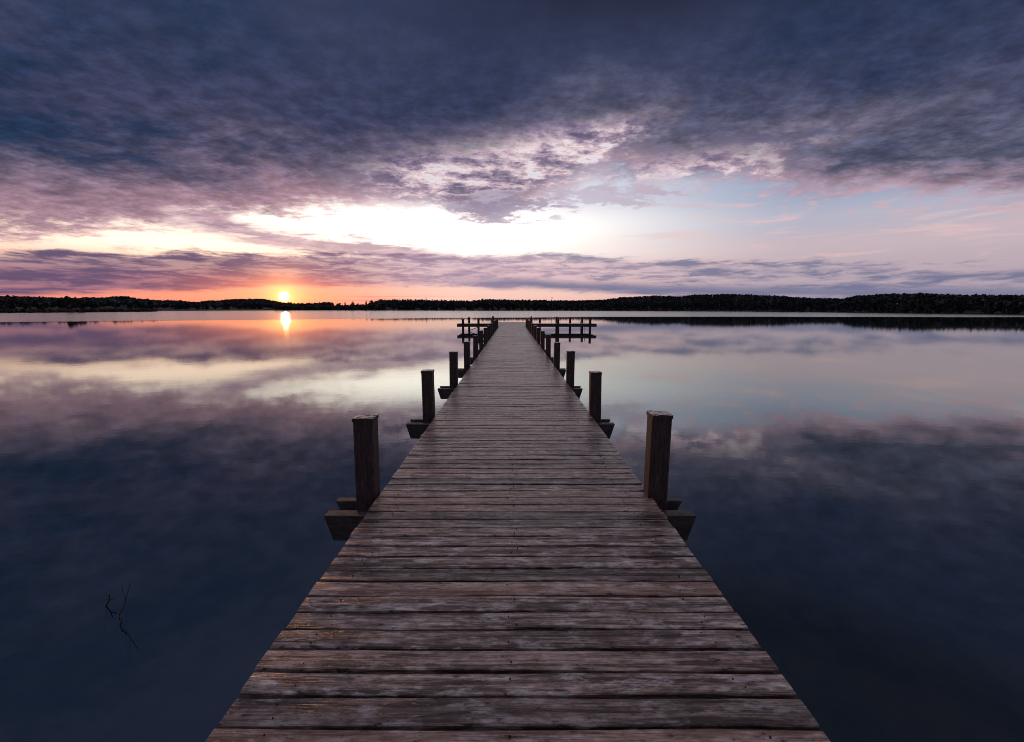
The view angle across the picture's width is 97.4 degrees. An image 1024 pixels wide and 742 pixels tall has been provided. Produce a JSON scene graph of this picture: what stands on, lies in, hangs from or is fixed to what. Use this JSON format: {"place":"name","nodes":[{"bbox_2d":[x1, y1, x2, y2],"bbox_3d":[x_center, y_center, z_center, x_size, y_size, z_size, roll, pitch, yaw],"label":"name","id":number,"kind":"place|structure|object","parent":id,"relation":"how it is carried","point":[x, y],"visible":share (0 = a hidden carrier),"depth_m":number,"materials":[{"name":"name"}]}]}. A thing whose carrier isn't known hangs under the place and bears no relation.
{"place":"outdoors","nodes":[
{"label":"outdoors","id":0,"kind":"place"},
{"bbox_2d":[272,300,383,309],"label":"wood","id":1,"kind":"object","parent":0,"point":[374,305],"visible":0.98,"depth_m":416.68,"materials":[{"name":"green plant"}]},
{"bbox_2d":[0,365,1023,741],"bbox_3d":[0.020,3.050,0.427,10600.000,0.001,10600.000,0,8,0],"label":"water","id":2,"kind":"structure","parent":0,"point":[856,547],"depth_m":6.29,"materials":[{"name":"blue liquid"}]},
{"bbox_2d":[118,580,130,660],"bbox_3d":[-2.652,1.728,3.083,0.076,0.571,0.111,0,8,0],"label":"twig","id":3,"kind":"object","parent":2,"relation":"in","point":[126,638],"visible":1,"depth_m":3.09,"materials":[{"name":"black wood"}]},
{"bbox_2d":[0,310,1023,396],"bbox_3d":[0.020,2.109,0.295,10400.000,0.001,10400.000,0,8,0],"label":"water","id":4,"kind":"structure","parent":0,"point":[44,352],"depth_m":27.26,"materials":[{"name":"grey liquid"}]},
{"bbox_2d":[64,296,75,309],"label":"shore tree","id":5,"kind":"object","parent":4,"relation":"on","point":[69,300],"visible":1,"depth_m":229.94,"materials":[{"name":"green plant"}]},
{"bbox_2d":[0,307,157,312],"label":"shore reeds","id":6,"kind":"object","parent":4,"relation":"on","point":[47,310],"visible":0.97,"depth_m":222.81,"materials":[{"name":"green plant"}]},
{"bbox_2d":[104,594,114,631],"bbox_3d":[-2.912,1.751,3.256,0.106,0.291,0.012,0,8,0],"label":"twig","id":7,"kind":"object","parent":4,"relation":"in","point":[105,624],"visible":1,"depth_m":3.25,"materials":[{"name":"black wood"}]},
{"bbox_2d":[0,295,333,308],"bbox_3d":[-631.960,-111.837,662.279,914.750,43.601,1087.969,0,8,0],"label":"wood","id":8,"kind":"object","parent":4,"relation":"on","point":[14,302],"visible":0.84,"depth_m":431.78,"materials":[{"name":"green plant"}]},
{"bbox_2d":[378,298,556,309],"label":"wood","id":9,"kind":"object","parent":4,"relation":"on","point":[484,304],"visible":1,"depth_m":410.88,"materials":[{"name":"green plant"}]},
{"bbox_2d":[205,316,830,741],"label":"jetty","id":10,"kind":"object","parent":4,"relation":"in","point":[515,560],"visible":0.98,"depth_m":2.24,"materials":[{"name":"brown wood"}]},
{"bbox_2d":[555,292,1023,313],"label":"wood","id":11,"kind":"object","parent":4,"relation":"on","point":[919,302],"visible":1,"depth_m":258.94,"materials":[{"name":"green plant"}]},
{"bbox_2d":[0,0,1023,305],"label":"sky","id":12,"kind":"structure","parent":0,"point":[294,151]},
{"bbox_2d":[1,302,1023,313],"bbox_3d":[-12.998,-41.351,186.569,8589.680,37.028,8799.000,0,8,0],"label":"hills","id":13,"kind":"structure","parent":0,"point":[463,308],"depth_m":361.34,"materials":[{"name":"black plant"}]}
]}

